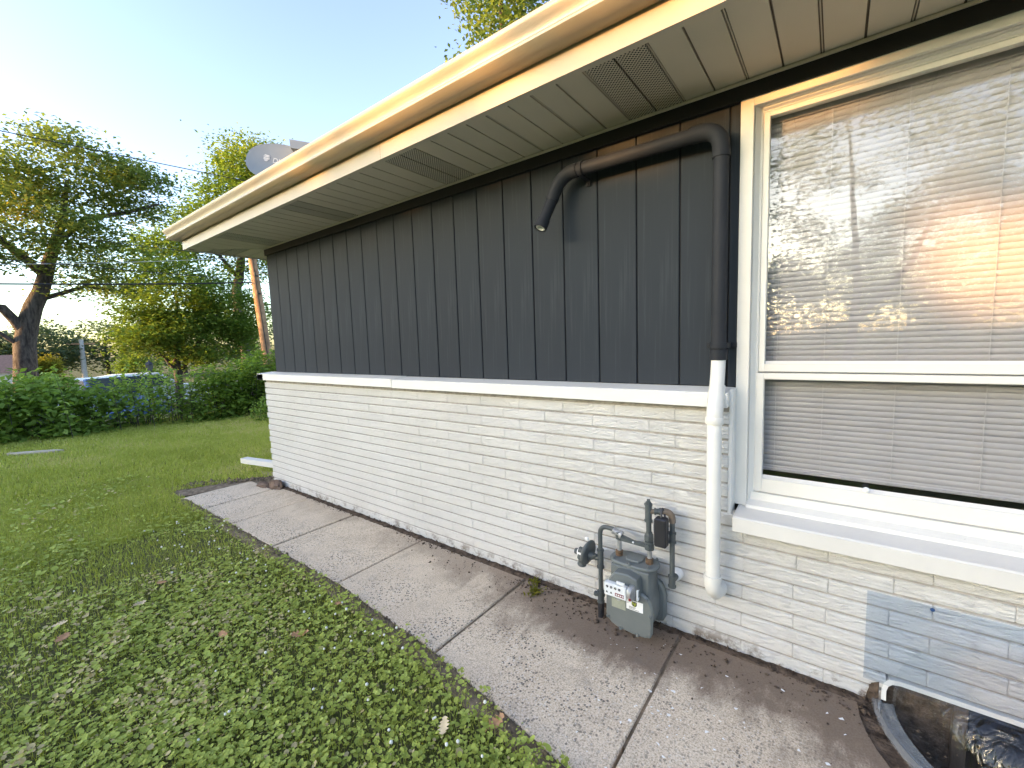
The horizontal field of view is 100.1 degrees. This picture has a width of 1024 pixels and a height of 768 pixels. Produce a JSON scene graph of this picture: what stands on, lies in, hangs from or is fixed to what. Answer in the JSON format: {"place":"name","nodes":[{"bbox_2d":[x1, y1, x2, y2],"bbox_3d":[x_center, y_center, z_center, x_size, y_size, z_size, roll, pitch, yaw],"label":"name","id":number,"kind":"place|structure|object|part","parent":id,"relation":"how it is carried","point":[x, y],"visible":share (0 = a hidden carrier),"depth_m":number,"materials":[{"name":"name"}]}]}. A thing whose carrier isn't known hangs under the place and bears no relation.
{"place":"outdoors","nodes":[
{"label":"outdoors","id":0,"kind":"place"},
{"bbox_2d":[0,130,244,180],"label":"power line","id":1,"kind":"object","parent":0,"point":[114,154],"visible":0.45,"depth_m":10.90,"materials":[{"name":"rubber"}]},
{"bbox_2d":[145,359,154,409],"bbox_3d":[-8.834,0.082,10.521,0.193,1.370,0.193,2,7,37],"label":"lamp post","id":2,"kind":"object","parent":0,"point":[149,365],"visible":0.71,"depth_m":10.45,"materials":[{"name":"black metal"}]},
{"bbox_2d":[60,353,273,386],"bbox_3d":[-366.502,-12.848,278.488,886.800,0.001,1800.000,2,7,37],"label":"field","id":3,"kind":"structure","parent":0,"point":[79,374],"depth_m":57.72,"materials":[{"name":"green plant"}]},
{"bbox_2d":[0,355,12,383],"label":"neighbour house","id":4,"kind":"structure","parent":3,"relation":"on","point":[6,361],"depth_m":21.26,"materials":[{"name":"pink paint"}]},
{"bbox_2d":[0,327,50,354],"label":"distant tree","id":5,"kind":"object","parent":3,"relation":"on","point":[6,352],"visible":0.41,"depth_m":34.28,"materials":[{"name":"green plant"}]},
{"bbox_2d":[0,313,95,372],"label":"distant tree","id":6,"kind":"object","parent":3,"relation":"on","point":[44,332],"visible":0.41,"depth_m":37.29,"materials":[{"name":"green plant"}]},
{"bbox_2d":[66,339,94,377],"bbox_3d":[-38.450,-2.155,38.437,0.420,3.665,1.800,2,7,37],"label":"utility pole","id":7,"kind":"object","parent":3,"relation":"on","point":[84,371],"visible":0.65,"depth_m":38.36,"materials":[{"name":"wood"}]},
{"bbox_2d":[45,314,141,374],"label":"distant tree","id":8,"kind":"object","parent":3,"relation":"on","point":[105,357],"visible":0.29,"depth_m":41.41,"materials":[{"name":"green plant"}]},
{"bbox_2d":[110,310,220,374],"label":"distant tree","id":9,"kind":"object","parent":3,"relation":"on","point":[185,370],"visible":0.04,"depth_m":41.21,"materials":[{"name":"green plant"}]},
{"bbox_2d":[87,244,273,407],"bbox_3d":[-11.000,-1.863,14.866,4.526,5.795,5.596,2,7,37],"label":"bushy tree","id":10,"kind":"object","parent":3,"relation":"on","point":[163,327],"visible":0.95,"depth_m":13.98,"materials":[{"name":"green plant"}]},
{"bbox_2d":[204,295,274,370],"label":"distant tree","id":11,"kind":"object","parent":3,"relation":"on","point":[269,330],"visible":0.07,"depth_m":44.54,"materials":[{"name":"green plant"}]},
{"bbox_2d":[0,406,572,767],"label":"lawn","id":12,"kind":"structure","parent":0,"point":[427,759],"depth_m":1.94,"materials":[{"name":"plant"}]},
{"bbox_2d":[5,449,63,456],"bbox_3d":[-6.997,1.014,6.278,0.735,0.055,0.130,-3,6,-13],"label":"flat stone","id":13,"kind":"object","parent":12,"relation":"on","point":[33,452],"visible":0.5,"depth_m":6.26,"materials":[{"name":"grey stone"}]},
{"bbox_2d":[0,363,144,442],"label":"weed thicket","id":14,"kind":"object","parent":12,"relation":"on","point":[23,411],"visible":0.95,"depth_m":7.51,"materials":[{"name":"green plant"}]},
{"bbox_2d":[74,358,212,429],"bbox_3d":[-7.391,0.166,8.601,2.086,1.332,2.163,2,7,37],"label":"weed thicket","id":15,"kind":"object","parent":12,"relation":"on","point":[149,395],"visible":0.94,"depth_m":8.49,"materials":[{"name":"green plant"}]},
{"bbox_2d":[165,480,268,495],"bbox_3d":[-3.001,1.072,4.510,1.286,0.024,0.362,-4,6,-16],"label":"soil strip","id":16,"kind":"object","parent":12,"relation":"on","point":[192,491],"visible":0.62,"depth_m":4.43,"materials":[{"name":"brown soil"}]},
{"bbox_2d":[173,475,273,487],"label":"soil crumbs","id":17,"kind":"object","parent":16,"relation":"on","point":[268,478],"visible":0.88,"depth_m":4.63,"materials":[{"name":"brown soil"}]},
{"bbox_2d":[168,339,275,421],"bbox_3d":[-5.152,-0.423,10.863,2.570,1.922,5.864,2,7,37],"label":"hedge","id":18,"kind":"object","parent":12,"relation":"on","point":[243,383],"visible":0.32,"depth_m":9.18,"materials":[{"name":"green plant"}]},
{"bbox_2d":[244,393,268,420],"bbox_3d":[-4.642,0.368,9.043,1.207,0.664,1.702,2,7,37],"label":"bush","id":19,"kind":"object","parent":12,"relation":"on","point":[260,409],"visible":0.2,"depth_m":8.57,"materials":[{"name":"green plant"}]},
{"bbox_2d":[0,474,570,767],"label":"ground cover","id":20,"kind":"object","parent":12,"relation":"on","point":[210,725],"visible":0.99,"depth_m":1.78,"materials":[{"name":"green plant"}]},
{"bbox_2d":[50,620,67,627],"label":"fallen leaf","id":21,"kind":"object","parent":20,"relation":"on","point":[60,623],"visible":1,"depth_m":2.21,"materials":[{"name":"beige plant"}]},
{"bbox_2d":[54,632,69,644],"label":"fallen leaf","id":22,"kind":"object","parent":20,"relation":"on","point":[63,636],"visible":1,"depth_m":2.10,"materials":[{"name":"brown plant"}]},
{"bbox_2d":[131,600,145,607],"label":"fallen leaf","id":23,"kind":"object","parent":20,"relation":"on","point":[140,602],"visible":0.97,"depth_m":2.36,"materials":[{"name":"beige plant"}]},
{"bbox_2d":[218,630,227,636],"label":"fallen leaf","id":24,"kind":"object","parent":20,"relation":"on","point":[221,633],"visible":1,"depth_m":2.09,"materials":[{"name":"brown plant"}]},
{"bbox_2d":[73,520,486,757],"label":"clover flowers","id":25,"kind":"object","parent":20,"relation":"on","point":[388,730],"visible":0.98,"depth_m":1.99,"materials":[{"name":"white plant"}]},
{"bbox_2d":[289,629,308,637],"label":"fallen leaf","id":26,"kind":"object","parent":20,"relation":"on","point":[293,634],"visible":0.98,"depth_m":2.06,"materials":[{"name":"brown plant"}]},
{"bbox_2d":[438,716,449,738],"bbox_3d":[-0.245,1.230,1.538,0.047,0.006,0.074,-14,18,5],"label":"fallen leaf","id":27,"kind":"object","parent":20,"relation":"on","point":[443,726],"visible":1,"depth_m":1.54,"materials":[{"name":"beige plant"}]},
{"bbox_2d":[485,713,503,731],"bbox_3d":[-0.064,1.229,1.555,0.086,0.013,0.055,-19,17,-35],"label":"fallen leaf","id":28,"kind":"object","parent":20,"relation":"on","point":[496,721],"visible":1,"depth_m":1.56,"materials":[{"name":"brown plant"}]},
{"bbox_2d":[177,499,564,767],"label":"soil strip","id":29,"kind":"object","parent":12,"relation":"on","point":[473,700],"visible":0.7,"depth_m":1.94,"materials":[{"name":"brown soil"}]},
{"bbox_2d":[184,500,569,767],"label":"soil crumbs","id":30,"kind":"object","parent":29,"relation":"on","point":[434,655],"visible":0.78,"depth_m":2.11,"materials":[{"name":"brown soil"}]},
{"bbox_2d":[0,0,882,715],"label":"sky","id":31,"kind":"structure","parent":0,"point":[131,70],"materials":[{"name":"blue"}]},
{"bbox_2d":[181,471,889,767],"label":"path","id":32,"kind":"structure","parent":0,"point":[529,663],"depth_m":1.85,"materials":[{"name":"grey concrete"}]},
{"bbox_2d":[256,481,268,487],"bbox_3d":[-2.571,1.047,4.449,0.211,0.057,0.108,2,7,37],"label":"soil clod","id":33,"kind":"object","parent":32,"relation":"on","point":[263,484],"visible":0.88,"depth_m":4.41,"materials":[{"name":"brown soil"}]},
{"bbox_2d":[269,479,282,489],"bbox_3d":[-2.414,1.036,4.381,0.232,0.121,0.102,2,7,37],"label":"soil clod","id":34,"kind":"object","parent":32,"relation":"on","point":[276,484],"visible":0.91,"depth_m":4.33,"materials":[{"name":"brown soil"}]},
{"bbox_2d":[523,576,546,596],"bbox_3d":[0.140,1.143,2.427,0.125,0.041,0.199,0,6,15],"label":"weed sprig","id":35,"kind":"object","parent":32,"relation":"on","point":[535,590],"visible":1,"depth_m":2.40,"materials":[{"name":"green plant"}]},
{"bbox_2d":[282,487,872,708],"bbox_3d":[-0.603,1.125,3.072,4.886,0.022,0.064,2,7,37],"label":"soil strip","id":36,"kind":"object","parent":32,"relation":"on","point":[832,688],"visible":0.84,"depth_m":2.05,"materials":[{"name":"brown soil"}]},
{"bbox_2d":[282,486,881,719],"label":"soil crumbs","id":37,"kind":"object","parent":36,"relation":"on","point":[865,712],"visible":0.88,"depth_m":2.27,"materials":[{"name":"brown soil"}]},
{"bbox_2d":[340,520,1002,767],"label":"grit","id":38,"kind":"object","parent":32,"relation":"on","point":[726,661],"visible":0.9,"depth_m":1.94,"materials":[{"name":"gravel"}]},
{"bbox_2d":[547,638,846,767],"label":"paint flakes","id":39,"kind":"object","parent":32,"relation":"on","point":[706,731],"visible":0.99,"depth_m":1.57,"materials":[{"name":"white paint"}]},
{"bbox_3d":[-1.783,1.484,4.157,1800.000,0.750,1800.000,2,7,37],"label":"ground","id":40,"kind":"structure","parent":0,"visible":0},
{"bbox_2d":[0,108,195,392],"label":"oak tree","id":41,"kind":"object","parent":40,"relation":"on","point":[121,176],"visible":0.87,"depth_m":14.48,"materials":[{"name":"green plant"}]},
{"bbox_2d":[105,120,292,376],"bbox_3d":[-17.270,-7.724,26.131,7.840,15.926,12.582,2,7,37],"label":"tall tree","id":42,"kind":"object","parent":40,"relation":"on","point":[225,160],"visible":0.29,"depth_m":25.14,"materials":[{"name":"green plant"}]},
{"bbox_2d":[248,258,272,366],"bbox_3d":[-8.076,-1.946,13.916,0.320,5.516,0.600,2,7,37],"label":"utility pole","id":43,"kind":"object","parent":40,"relation":"on","point":[260,315],"visible":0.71,"depth_m":13.74,"materials":[{"name":"brown wood"}]},
{"bbox_2d":[0,257,240,264],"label":"power line","id":44,"kind":"object","parent":43,"relation":"attached to","point":[122,262],"visible":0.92,"depth_m":11.10,"materials":[{"name":"rubber"}]},
{"bbox_2d":[0,228,242,257],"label":"power line","id":45,"kind":"object","parent":43,"relation":"attached to","point":[113,242],"visible":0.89,"depth_m":10.91,"materials":[{"name":"rubber"}]},
{"bbox_2d":[0,282,251,284],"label":"power line","id":46,"kind":"object","parent":43,"relation":"attached to","point":[114,283],"visible":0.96,"depth_m":10.96,"materials":[{"name":"rubber"}]},
{"bbox_2d":[0,259,251,280],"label":"power line","id":47,"kind":"object","parent":43,"relation":"attached to","point":[117,269],"visible":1,"depth_m":11.02,"materials":[{"name":"rubber"}]},
{"bbox_2d":[434,0,549,62],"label":"roof tree","id":48,"kind":"object","parent":40,"relation":"on","point":[504,14],"visible":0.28,"depth_m":12.84,"materials":[{"name":"green plant"}]},
{"bbox_2d":[162,0,1023,718],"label":"house","id":49,"kind":"structure","parent":40,"relation":"on","point":[470,358],"depth_m":2.05,"materials":[{"name":"white brick"}]},
{"bbox_2d":[240,457,272,467],"bbox_3d":[-2.785,-0.224,4.794,0.867,2.310,0.230,1,6,31],"label":"downspout extension","id":50,"kind":"object","parent":49,"relation":"attached to","point":[257,461],"visible":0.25,"depth_m":4.87,"materials":[{"name":"white paint"}]},
{"bbox_2d":[246,139,309,174],"bbox_3d":[-2.214,-2.083,4.221,0.547,0.562,0.526,2,7,37],"label":"satellite dish","id":51,"kind":"object","parent":49,"relation":"on","point":[260,158],"visible":0.34,"depth_m":4.19,"materials":[{"name":"grey paint"}]},
{"bbox_2d":[574,499,683,637],"bbox_3d":[0.520,0.874,2.061,0.518,0.698,0.270,2,7,37],"label":"gas meter","id":52,"kind":"object","parent":49,"relation":"attached to","point":[634,590],"visible":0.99,"depth_m":1.97,"materials":[{"name":"grey metal"}]},
{"bbox_2d":[534,123,736,598],"bbox_3d":[0.547,-0.097,2.059,0.929,2.055,0.209,2,7,37],"label":"vent pipe","id":53,"kind":"object","parent":49,"relation":"attached to","point":[716,136],"visible":1,"depth_m":1.80,"materials":[{"name":"grey paint"}]},
{"bbox_2d":[727,10,1023,593],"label":"window","id":54,"kind":"structure","parent":49,"relation":"in","point":[981,544],"depth_m":1.64,"materials":[{"name":"white paint"}]},
{"bbox_2d":[763,46,1023,503],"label":"window blind","id":55,"kind":"object","parent":49,"relation":"hanging from","point":[896,221],"depth_m":1.61,"materials":[{"name":"white plastic"}]},
{"bbox_2d":[858,674,1023,767],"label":"window well","id":56,"kind":"object","parent":49,"relation":"attached to","point":[951,726],"depth_m":1.54,"materials":[{"name":"metal"}]},
{"bbox_2d":[948,704,968,767],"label":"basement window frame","id":57,"kind":"structure","parent":56,"relation":"in","point":[959,715],"depth_m":1.54,"materials":[{"name":"grey metal"}]},
{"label":"parking pavement","id":58,"kind":"structure","parent":0,"visible":0},
{"bbox_2d":[38,352,71,379],"bbox_3d":[-25.036,-0.549,23.091,1.984,2.501,1.971,-4,6,-17],"label":"yellow bush","id":59,"kind":"object","parent":58,"relation":"on","point":[47,363],"visible":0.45,"depth_m":22.97,"materials":[{"name":"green plant"}]},
{"bbox_2d":[74,375,170,419],"bbox_3d":[-13.194,0.483,14.248,4.380,1.444,1.810,2,7,35],"label":"parked car","id":60,"kind":"object","parent":58,"relation":"on","point":[104,380],"visible":0.07,"depth_m":13.67,"materials":[{"name":"blue paint"}]},
{"bbox_3d":[-13.575,0.114,13.554,1.230,0.410,0.010,2,7,35],"label":"side window","id":61,"kind":"part","parent":60,"relation":"part of","materials":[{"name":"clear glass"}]},
{"bbox_2d":[105,351,168,374],"bbox_3d":[-17.390,-0.467,20.013,2.534,2.514,2.323,-6,7,-36],"label":"yellow bush","id":62,"kind":"object","parent":58,"relation":"on","point":[122,364],"visible":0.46,"depth_m":19.60,"materials":[{"name":"green plant"}]},
{"bbox_2d":[97,372,208,405],"bbox_3d":[-13.979,0.289,16.508,1.810,1.444,4.380,3,7,39],"label":"parked car","id":63,"kind":"object","parent":58,"relation":"on","point":[153,373],"visible":0.03,"depth_m":16.23,"materials":[{"name":"silver paint"}]},
{"bbox_3d":[-13.366,-0.136,16.053,0.010,0.410,1.230,3,7,39],"label":"side window","id":64,"kind":"part","parent":63,"relation":"part of","materials":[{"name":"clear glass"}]}
]}

